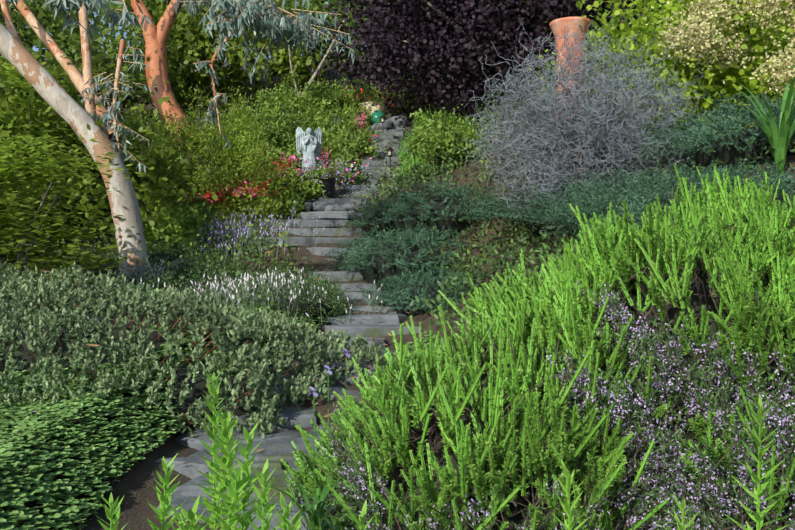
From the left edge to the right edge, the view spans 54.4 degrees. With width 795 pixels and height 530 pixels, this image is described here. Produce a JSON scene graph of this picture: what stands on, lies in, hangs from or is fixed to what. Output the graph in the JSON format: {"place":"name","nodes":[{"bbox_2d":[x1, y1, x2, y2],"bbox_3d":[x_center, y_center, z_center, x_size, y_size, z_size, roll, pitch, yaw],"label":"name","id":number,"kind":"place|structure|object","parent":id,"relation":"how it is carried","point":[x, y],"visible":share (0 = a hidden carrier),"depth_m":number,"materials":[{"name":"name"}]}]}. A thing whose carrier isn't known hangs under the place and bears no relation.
{"place":"outdoors","nodes":[
{"label":"outdoors","id":0,"kind":"place"},
{"bbox_2d":[4,0,365,58],"label":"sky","id":1,"kind":"structure","parent":0,"point":[35,49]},
{"bbox_2d":[143,272,307,315],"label":"white flowers","id":2,"kind":"object","parent":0,"point":[233,296],"visible":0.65,"depth_m":7.09,"materials":[{"name":"white plant"}]},
{"bbox_2d":[0,0,794,529],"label":"ground","id":3,"kind":"structure","parent":0,"point":[136,492],"depth_m":6.72,"materials":[{"name":"soil"}]},
{"bbox_2d":[0,1,44,122],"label":"understory","id":4,"kind":"object","parent":3,"relation":"on","point":[4,24],"visible":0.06,"depth_m":19.73,"materials":[{"name":"green plant"}]},
{"bbox_2d":[0,0,98,76],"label":"forest tree","id":5,"kind":"object","parent":3,"relation":"on","point":[11,8],"visible":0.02,"depth_m":25.25,"materials":[{"name":"green plant"}]},
{"bbox_2d":[0,262,155,325],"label":"manzanita shrub","id":6,"kind":"object","parent":3,"relation":"on","point":[6,278],"depth_m":5.86,"materials":[{"name":"green plant"}]},
{"bbox_2d":[0,56,180,252],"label":"layered shrub","id":7,"kind":"object","parent":3,"relation":"on","point":[11,78],"visible":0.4,"depth_m":10.20,"materials":[{"name":"green plant"}]},
{"bbox_2d":[0,0,218,116],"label":"shrub","id":8,"kind":"object","parent":3,"relation":"on","point":[66,43],"visible":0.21,"depth_m":20.07,"materials":[{"name":"green plant"}]},
{"bbox_2d":[0,125,221,291],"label":"layered shrub","id":9,"kind":"object","parent":3,"relation":"on","point":[36,234],"visible":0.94,"depth_m":7.12,"materials":[{"name":"green plant"}]},
{"bbox_2d":[0,0,225,265],"bbox_3d":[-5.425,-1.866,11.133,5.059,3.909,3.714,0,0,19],"label":"shrub","id":10,"kind":"object","parent":3,"relation":"on","point":[38,41],"visible":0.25,"depth_m":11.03,"materials":[{"name":"green plant"}]},
{"bbox_2d":[0,313,272,434],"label":"manzanita","id":11,"kind":"object","parent":3,"relation":"on","point":[198,386],"visible":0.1,"depth_m":5.01,"materials":[{"name":"green plant"}]},
{"bbox_2d":[115,255,174,289],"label":"silver leaf plant","id":12,"kind":"object","parent":3,"relation":"on","point":[139,267],"visible":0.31,"depth_m":8.53,"materials":[{"name":"grey plant"}]},
{"bbox_2d":[55,234,253,285],"bbox_3d":[-2.938,0.050,9.343,2.597,1.020,2.034,0,0,-1],"label":"cover","id":13,"kind":"object","parent":3,"relation":"on","point":[172,252],"depth_m":9.21,"materials":[{"name":"green plant"}]},
{"bbox_2d":[0,0,349,274],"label":"madrone trunks","id":14,"kind":"object","parent":3,"relation":"on","point":[49,89],"visible":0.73,"depth_m":8.80,"materials":[{"name":"brown plant"}]},
{"bbox_2d":[7,0,152,42],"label":"tree foliage","id":15,"kind":"object","parent":14,"relation":"attached to","point":[61,5],"visible":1,"depth_m":6.55,"materials":[{"name":"green plant"}]},
{"bbox_2d":[78,39,158,172],"bbox_3d":[-3.210,-1.813,8.867,0.852,1.566,0.962,0,0,-1],"label":"tree foliage","id":16,"kind":"object","parent":14,"relation":"attached to","point":[112,112],"visible":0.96,"depth_m":8.83,"materials":[{"name":"green plant"}]},
{"bbox_2d":[141,203,215,252],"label":"bed perennial","id":17,"kind":"object","parent":3,"relation":"on","point":[188,226],"visible":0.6,"depth_m":10.04,"materials":[{"name":"green plant"}]},
{"bbox_2d":[0,80,371,324],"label":"carpet","id":18,"kind":"object","parent":3,"relation":"on","point":[230,243],"visible":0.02,"depth_m":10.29,"materials":[{"name":"green plant"}]},
{"bbox_2d":[0,262,396,438],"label":"manzanita shrub","id":19,"kind":"object","parent":3,"relation":"on","point":[214,317],"depth_m":4.79,"materials":[{"name":"green plant"}]},
{"bbox_2d":[162,191,234,236],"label":"bed perennial","id":20,"kind":"object","parent":3,"relation":"on","point":[208,209],"visible":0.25,"depth_m":10.81,"materials":[{"name":"green plant"}]},
{"bbox_2d":[96,79,306,222],"bbox_3d":[-2.958,-1.618,11.736,3.158,2.448,2.501,0,0,-1],"label":"bright green bush","id":21,"kind":"object","parent":3,"relation":"on","point":[233,159],"depth_m":11.41,"materials":[{"name":"green plant"}]},
{"bbox_2d":[179,229,235,257],"bbox_3d":[-2.512,-0.301,10.282,0.789,0.518,0.852,0,0,16],"label":"lavender mound","id":22,"kind":"object","parent":3,"relation":"on","point":[214,241],"visible":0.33,"depth_m":10.16,"materials":[{"name":"green plant"}]},
{"bbox_2d":[72,252,348,323],"bbox_3d":[-1.974,0.308,8.055,3.138,0.910,2.639,0,0,-1],"label":"flowering plant","id":23,"kind":"object","parent":3,"relation":"on","point":[152,282],"depth_m":7.84,"materials":[{"name":"plant"}]},
{"bbox_2d":[119,0,318,107],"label":"forest tree","id":24,"kind":"object","parent":3,"relation":"on","point":[203,11],"visible":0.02,"depth_m":25.08,"materials":[{"name":"green plant"}]},
{"bbox_2d":[107,0,331,109],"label":"shrub","id":25,"kind":"object","parent":3,"relation":"on","point":[206,53],"visible":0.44,"depth_m":20.96,"materials":[{"name":"green plant"}]},
{"bbox_2d":[0,322,444,529],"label":"ground cover plant","id":26,"kind":"object","parent":3,"relation":"on","point":[65,411],"visible":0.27,"depth_m":3.69,"materials":[{"name":"green plant"}]},
{"bbox_2d":[180,277,264,310],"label":"flowering plant","id":27,"kind":"object","parent":3,"relation":"on","point":[240,292],"visible":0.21,"depth_m":7.06,"materials":[{"name":"green plant"}]},
{"bbox_2d":[209,206,244,231],"bbox_3d":[-2.498,-0.653,11.130,0.764,0.498,0.689,0,0,-20],"label":"chartreuse mound","id":28,"kind":"object","parent":3,"relation":"on","point":[225,211],"visible":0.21,"depth_m":11.08,"materials":[{"name":"green plant"}]},
{"bbox_2d":[193,5,264,148],"bbox_3d":[-1.951,-2.351,9.079,1.064,1.914,0.520,0,0,18],"label":"tree foliage","id":29,"kind":"object","parent":3,"relation":"on","point":[214,77],"visible":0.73,"depth_m":9.12,"materials":[{"name":"green plant"}]},
{"bbox_2d":[97,368,373,529],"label":"whorled stalks","id":30,"kind":"object","parent":3,"relation":"on","point":[224,441],"visible":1,"depth_m":2.16,"materials":[{"name":"green plant"}]},
{"bbox_2d":[200,222,277,253],"bbox_3d":[-2.242,-0.377,10.509,1.321,0.486,0.912,0,0,-1],"label":"lavender mound","id":31,"kind":"object","parent":3,"relation":"on","point":[235,236],"visible":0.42,"depth_m":10.31,"materials":[{"name":"green plant"}]},
{"bbox_2d":[158,276,321,332],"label":"lavender stems","id":32,"kind":"object","parent":3,"relation":"on","point":[244,295],"visible":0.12,"depth_m":7.11,"materials":[{"name":"plant"}]},
{"bbox_2d":[198,113,284,171],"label":"bed perennial","id":33,"kind":"object","parent":3,"relation":"on","point":[270,136],"visible":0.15,"depth_m":14.19,"materials":[{"name":"green plant"}]},
{"bbox_2d":[219,140,290,188],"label":"bed perennial","id":34,"kind":"object","parent":3,"relation":"on","point":[279,151],"visible":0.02,"depth_m":13.19,"materials":[{"name":"green plant"}]},
{"bbox_2d":[198,274,312,316],"bbox_3d":[-1.439,0.294,7.514,1.386,0.421,0.963,0,0,-1],"label":"lavender mound","id":35,"kind":"object","parent":3,"relation":"on","point":[283,289],"visible":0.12,"depth_m":7.42,"materials":[{"name":"green plant"}]},
{"bbox_2d":[157,0,354,82],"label":"tree foliage","id":36,"kind":"object","parent":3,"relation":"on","point":[234,11],"visible":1,"depth_m":7.91,"materials":[{"name":"green plant"}]},
{"bbox_2d":[235,194,282,222],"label":"shrub","id":37,"kind":"object","parent":3,"relation":"on","point":[275,213],"visible":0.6,"depth_m":11.41,"materials":[{"name":"green plant"}]},
{"bbox_2d":[186,280,335,361],"bbox_3d":[-1.157,0.471,7.543,1.047,0.609,3.254,0,0,-1],"label":"shrub","id":38,"kind":"object","parent":3,"relation":"on","point":[301,317],"visible":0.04,"depth_m":7.01,"materials":[{"name":"green plant"}]},
{"bbox_2d":[175,209,346,266],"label":"lavender stems","id":39,"kind":"object","parent":3,"relation":"on","point":[231,224],"visible":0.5,"depth_m":10.48,"materials":[{"name":"plant"}]},
{"bbox_2d":[171,200,347,250],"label":"red flowers","id":40,"kind":"object","parent":39,"relation":"attached to","point":[246,226],"visible":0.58,"depth_m":10.49,"materials":[{"name":"plant"}]},
{"bbox_2d":[141,276,381,330],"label":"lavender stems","id":41,"kind":"object","parent":3,"relation":"on","point":[294,300],"visible":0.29,"depth_m":7.28,"materials":[{"name":"green plant"}]},
{"bbox_2d":[141,271,382,312],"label":"white flowers","id":42,"kind":"object","parent":41,"relation":"attached to","point":[270,286],"visible":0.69,"depth_m":7.47,"materials":[{"name":"white plant"}]},
{"bbox_2d":[224,84,313,137],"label":"bed perennial","id":43,"kind":"object","parent":3,"relation":"on","point":[274,116],"visible":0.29,"depth_m":15.73,"materials":[{"name":"green plant"}]},
{"bbox_2d":[246,188,308,218],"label":"bed perennial","id":44,"kind":"object","parent":3,"relation":"on","point":[287,206],"visible":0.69,"depth_m":11.70,"materials":[{"name":"green plant"}]},
{"bbox_2d":[248,111,306,154],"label":"bed perennial","id":45,"kind":"object","parent":3,"relation":"on","point":[289,135],"visible":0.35,"depth_m":14.77,"materials":[{"name":"green plant"}]},
{"bbox_2d":[199,258,360,324],"bbox_3d":[-1.180,0.317,7.911,1.708,0.780,2.083,0,0,-1],"label":"cover","id":46,"kind":"object","parent":3,"relation":"on","point":[339,294],"depth_m":7.42,"materials":[{"name":"green plant"}]},
{"bbox_2d":[155,122,418,529],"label":"stone path steps","id":47,"kind":"structure","parent":3,"relation":"on","point":[276,445],"depth_m":5.56,"materials":[{"name":"stone"}]},
{"bbox_2d":[316,177,336,197],"bbox_3d":[-1.157,-1.252,12.545,0.336,0.305,0.336,0,0,-1],"label":"black flower pot","id":48,"kind":"object","parent":47,"relation":"on","point":[329,184],"visible":0.75,"depth_m":12.42,"materials":[{"name":"black plastic"}]},
{"bbox_2d":[305,156,345,185],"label":"potted plant","id":49,"kind":"object","parent":48,"relation":"in","point":[333,173],"visible":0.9,"depth_m":12.47,"materials":[{"name":"green plant"}]},
{"bbox_2d":[262,142,319,177],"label":"bed perennial","id":50,"kind":"object","parent":3,"relation":"on","point":[292,152],"visible":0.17,"depth_m":13.51,"materials":[{"name":"green plant"}]},
{"bbox_2d":[253,69,335,118],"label":"bed perennial","id":51,"kind":"object","parent":3,"relation":"on","point":[291,94],"visible":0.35,"depth_m":19.21,"materials":[{"name":"green plant"}]},
{"bbox_2d":[265,91,331,130],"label":"bed perennial","id":52,"kind":"object","parent":3,"relation":"on","point":[305,99],"visible":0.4,"depth_m":17.22,"materials":[{"name":"green plant"}]},
{"bbox_2d":[198,471,409,529],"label":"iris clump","id":53,"kind":"object","parent":3,"relation":"on","point":[315,518],"visible":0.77,"depth_m":3.04,"materials":[{"name":"green plant"}]},
{"bbox_2d":[313,356,346,529],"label":"flower stems","id":54,"kind":"object","parent":53,"relation":"attached to","point":[328,444],"visible":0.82,"depth_m":3.16,"materials":[{"name":"green plant"}]},
{"bbox_2d":[275,167,338,200],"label":"bed perennial","id":55,"kind":"object","parent":3,"relation":"on","point":[309,190],"visible":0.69,"depth_m":12.40,"materials":[{"name":"green plant"}]},
{"bbox_2d":[45,140,569,517],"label":"fallen leaves","id":56,"kind":"object","parent":3,"relation":"on","point":[225,326],"visible":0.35,"depth_m":5.56,"materials":[{"name":"brown plant"}]},
{"bbox_2d":[296,127,321,175],"bbox_3d":[-1.534,-1.957,13.443,0.461,0.930,0.342,0,0,-9],"label":"angel statue","id":57,"kind":"object","parent":3,"relation":"on","point":[310,142],"visible":0.83,"depth_m":13.40,"materials":[{"name":"grey stone"}]},
{"bbox_2d":[298,152,369,199],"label":"flowers","id":58,"kind":"object","parent":3,"relation":"on","point":[327,172],"visible":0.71,"depth_m":12.42,"materials":[{"name":"plant"}]},
{"bbox_2d":[304,105,366,145],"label":"bed perennial","id":59,"kind":"object","parent":3,"relation":"on","point":[346,120],"visible":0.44,"depth_m":16.73,"materials":[{"name":"green plant"}]},
{"bbox_2d":[317,127,359,165],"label":"bed perennial","id":60,"kind":"object","parent":3,"relation":"on","point":[335,148],"visible":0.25,"depth_m":14.41,"materials":[{"name":"green plant"}]},
{"bbox_2d":[317,145,368,184],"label":"bed perennial","id":61,"kind":"object","parent":3,"relation":"on","point":[349,156],"visible":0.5,"depth_m":13.40,"materials":[{"name":"green plant"}]},
{"bbox_2d":[312,77,374,117],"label":"bed perennial","id":62,"kind":"object","parent":3,"relation":"on","point":[340,98],"visible":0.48,"depth_m":20.13,"materials":[{"name":"green plant"}]},
{"bbox_2d":[246,0,444,93],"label":"shrub","id":63,"kind":"object","parent":3,"relation":"on","point":[312,4],"visible":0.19,"depth_m":21.98,"materials":[{"name":"green plant"}]},
{"bbox_2d":[288,115,410,214],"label":"rocks","id":64,"kind":"object","parent":3,"relation":"on","point":[391,122],"visible":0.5,"depth_m":12.02,"materials":[{"name":"grey stone"}]},
{"bbox_2d":[328,125,378,158],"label":"bed perennial","id":65,"kind":"object","parent":3,"relation":"on","point":[360,143],"visible":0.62,"depth_m":15.37,"materials":[{"name":"green plant"}]},
{"bbox_2d":[289,121,419,215],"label":"stone steps","id":66,"kind":"structure","parent":3,"relation":"on","point":[365,168],"depth_m":14.64,"materials":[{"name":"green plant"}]},
{"bbox_2d":[332,102,378,129],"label":"bed perennial","id":67,"kind":"object","parent":3,"relation":"on","point":[368,117],"visible":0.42,"depth_m":18.73,"materials":[{"name":"green plant"}]},
{"bbox_2d":[360,102,386,115],"bbox_3d":[-0.623,-3.871,19.954,0.700,0.550,0.700,0,0,-1],"label":"garden ornament","id":68,"kind":"object","parent":3,"relation":"on","point":[378,106],"visible":0.4,"depth_m":19.65,"materials":[{"name":"stone"}]},
{"bbox_2d":[345,85,408,111],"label":"perennials","id":69,"kind":"object","parent":3,"relation":"on","point":[372,97],"depth_m":19.76,"materials":[{"name":"green plant"}]},
{"bbox_2d":[342,194,413,227],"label":"juniper shrub","id":70,"kind":"object","parent":3,"relation":"on","point":[358,223],"visible":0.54,"depth_m":10.46,"materials":[{"name":"green plant"}]},
{"bbox_2d":[360,210,399,239],"bbox_3d":[-0.135,-0.540,10.772,0.786,0.520,1.064,0,0,-1],"label":"conifer","id":71,"kind":"object","parent":3,"relation":"on","point":[369,227],"visible":0.23,"depth_m":10.37,"materials":[{"name":"green plant"}]},
{"bbox_2d":[320,220,473,275],"bbox_3d":[-0.036,-0.208,9.355,2.032,0.709,1.568,0,0,41],"label":"juniper shrub","id":72,"kind":"object","parent":3,"relation":"on","point":[369,246],"visible":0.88,"depth_m":8.98,"materials":[{"name":"green plant"}]},
{"bbox_2d":[351,240,457,290],"bbox_3d":[0.099,0.036,9.582,1.357,0.742,1.672,0,0,-1],"label":"conifer","id":73,"kind":"object","parent":3,"relation":"on","point":[368,277],"visible":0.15,"depth_m":8.96,"materials":[{"name":"green plant"}]},
{"bbox_2d":[376,73,448,116],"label":"bed perennial","id":74,"kind":"object","parent":3,"relation":"on","point":[395,108],"visible":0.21,"depth_m":20.30,"materials":[{"name":"green plant"}]},
{"bbox_2d":[385,148,441,181],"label":"shrub","id":75,"kind":"object","parent":3,"relation":"on","point":[410,167],"visible":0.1,"depth_m":12.80,"materials":[{"name":"green plant"}]},
{"bbox_2d":[356,260,483,315],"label":"juniper shrub","id":76,"kind":"object","parent":3,"relation":"on","point":[397,285],"visible":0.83,"depth_m":7.84,"materials":[{"name":"green plant"}]},
{"bbox_2d":[383,279,460,316],"bbox_3d":[0.342,0.433,8.181,1.000,0.594,1.216,0,0,-1],"label":"conifer","id":77,"kind":"object","parent":3,"relation":"on","point":[415,312],"visible":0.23,"depth_m":7.76,"materials":[{"name":"green plant"}]},
{"bbox_2d":[396,111,451,161],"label":"shrub","id":78,"kind":"object","parent":3,"relation":"on","point":[402,153],"visible":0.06,"depth_m":14.39,"materials":[{"name":"green plant"}]},
{"bbox_2d":[317,0,538,116],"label":"purple shrub","id":79,"kind":"object","parent":3,"relation":"on","point":[394,89],"visible":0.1,"depth_m":18.83,"materials":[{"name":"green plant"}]},
{"bbox_2d":[367,176,498,225],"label":"juniper shrub","id":80,"kind":"object","parent":3,"relation":"on","point":[454,191],"visible":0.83,"depth_m":9.75,"materials":[{"name":"green plant"}]},
{"bbox_2d":[393,194,485,243],"bbox_3d":[0.584,-0.570,10.187,1.286,0.742,1.368,0,0,-1],"label":"conifer","id":81,"kind":"object","parent":3,"relation":"on","point":[448,223],"visible":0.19,"depth_m":9.66,"materials":[{"name":"green plant"}]},
{"bbox_2d":[402,107,478,156],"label":"bed perennial","id":82,"kind":"object","parent":3,"relation":"on","point":[421,119],"visible":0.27,"depth_m":13.80,"materials":[{"name":"green plant"}]},
{"bbox_2d":[408,117,496,171],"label":"bed perennial","id":83,"kind":"object","parent":3,"relation":"on","point":[453,139],"visible":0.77,"depth_m":11.68,"materials":[{"name":"green plant"}]},
{"bbox_2d":[311,0,673,127],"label":"purple-leaved shrub","id":84,"kind":"object","parent":3,"relation":"on","point":[470,41],"visible":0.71,"depth_m":14.97,"materials":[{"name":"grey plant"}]},
{"bbox_2d":[291,377,694,529],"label":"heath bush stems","id":85,"kind":"object","parent":3,"relation":"on","point":[397,521],"visible":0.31,"depth_m":2.81,"materials":[{"name":"green plant"}]},
{"bbox_2d":[287,372,702,529],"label":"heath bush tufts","id":86,"kind":"object","parent":3,"relation":"on","point":[351,481],"visible":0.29,"depth_m":2.80,"materials":[{"name":"purple plant"}]},
{"bbox_2d":[280,294,731,529],"bbox_3d":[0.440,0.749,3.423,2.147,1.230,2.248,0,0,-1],"label":"green shrub","id":87,"kind":"object","parent":3,"relation":"on","point":[424,417],"visible":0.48,"depth_m":2.91,"materials":[{"name":"green plant"}]},
{"bbox_2d":[461,177,631,236],"bbox_3d":[1.831,-0.657,8.501,2.263,0.794,1.950,0,0,-1],"label":"bank conifer","id":88,"kind":"object","parent":3,"relation":"on","point":[493,212],"depth_m":8.46,"materials":[{"name":"green plant"}]},
{"bbox_2d":[549,17,590,188],"bbox_3d":[1.898,-1.533,8.492,0.450,2.250,0.450,0,0,-1],"label":"terracotta chimney pot","id":89,"kind":"object","parent":3,"relation":"on","point":[571,24],"visible":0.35,"depth_m":8.35,"materials":[{"name":"orange ceramic"}]},
{"bbox_2d":[351,0,791,285],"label":"carpet","id":90,"kind":"object","parent":3,"relation":"on","point":[484,222],"visible":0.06,"depth_m":11.02,"materials":[{"name":"green plant"}]},
{"bbox_2d":[349,0,794,341],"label":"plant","id":91,"kind":"object","parent":3,"relation":"on","point":[514,262],"visible":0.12,"depth_m":8.13,"materials":[{"name":"green plant"}]},
{"bbox_2d":[501,137,656,236],"bbox_3d":[1.925,-0.691,7.681,1.605,1.185,1.315,0,0,-37],"label":"shrub","id":92,"kind":"object","parent":3,"relation":"on","point":[578,176],"visible":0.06,"depth_m":7.51,"materials":[{"name":"plant"}]},
{"bbox_2d":[560,66,602,204],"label":"plant stems","id":93,"kind":"object","parent":3,"relation":"on","point":[579,152],"visible":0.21,"depth_m":7.49,"materials":[{"name":"grey plant"}]},
{"bbox_2d":[455,15,718,238],"bbox_3d":[1.883,-1.329,7.561,2.642,2.129,1.936,0,0,-1],"label":"gray shrub","id":94,"kind":"object","parent":3,"relation":"on","point":[601,134],"visible":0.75,"depth_m":7.35,"materials":[{"name":"grey plant"}]},
{"bbox_2d":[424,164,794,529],"bbox_3d":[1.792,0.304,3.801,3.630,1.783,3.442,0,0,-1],"label":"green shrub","id":95,"kind":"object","parent":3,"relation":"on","point":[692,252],"visible":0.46,"depth_m":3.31,"materials":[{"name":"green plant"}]},
{"bbox_2d":[435,163,794,529],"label":"heath bush","id":96,"kind":"object","parent":3,"relation":"on","point":[733,329],"depth_m":3.23,"materials":[{"name":"green plant"}]},
{"bbox_2d":[506,162,744,234],"bbox_3d":[2.061,-0.541,6.924,2.102,0.802,2.222,0,0,-1],"label":"bank conifer","id":97,"kind":"object","parent":3,"relation":"on","point":[569,192],"depth_m":6.84,"materials":[{"name":"green plant"}]},
{"bbox_2d":[511,280,794,529],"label":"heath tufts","id":98,"kind":"object","parent":3,"relation":"on","point":[639,417],"visible":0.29,"depth_m":2.91,"materials":[{"name":"plant"}]},
{"bbox_2d":[523,0,794,176],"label":"shrub","id":99,"kind":"object","parent":3,"relation":"on","point":[730,42],"visible":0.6,"depth_m":8.19,"materials":[{"name":"green plant"}]},
{"bbox_2d":[541,156,794,238],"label":"bank conifer","id":100,"kind":"object","parent":3,"relation":"on","point":[647,196],"depth_m":5.69,"materials":[{"name":"green plant"}]},
{"bbox_2d":[543,284,794,529],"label":"flowering shrub","id":101,"kind":"object","parent":3,"relation":"on","point":[663,393],"visible":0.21,"depth_m":2.95,"materials":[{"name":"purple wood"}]},
{"bbox_2d":[547,392,794,529],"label":"leafy plant stems","id":102,"kind":"object","parent":3,"relation":"on","point":[758,518],"visible":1,"depth_m":1.87,"materials":[{"name":"green plant"}]},
{"bbox_2d":[598,399,794,529],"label":"flowering shrub","id":103,"kind":"object","parent":3,"relation":"on","point":[725,502],"visible":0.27,"depth_m":2.66,"materials":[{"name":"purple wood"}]},
{"bbox_2d":[600,365,794,529],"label":"flowering thyme","id":104,"kind":"object","parent":3,"relation":"on","point":[742,468],"depth_m":2.66,"materials":[{"name":"purple plant"}]},
{"bbox_2d":[598,384,794,529],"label":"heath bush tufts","id":105,"kind":"object","parent":104,"relation":"on","point":[743,497],"visible":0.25,"depth_m":2.67,"materials":[{"name":"plant"}]},
{"bbox_2d":[612,384,794,520],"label":"plant","id":106,"kind":"object","parent":104,"relation":"attached to","point":[770,490],"visible":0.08,"depth_m":2.59,"materials":[{"name":"green plant"}]},
{"bbox_2d":[615,90,794,175],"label":"bank conifer","id":107,"kind":"object","parent":3,"relation":"on","point":[713,126],"depth_m":6.83,"materials":[{"name":"green plant"}]},
{"bbox_2d":[720,76,794,176],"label":"flax clump","id":108,"kind":"object","parent":3,"relation":"on","point":[779,142],"visible":0.94,"depth_m":6.18,"materials":[{"name":"green plant"}]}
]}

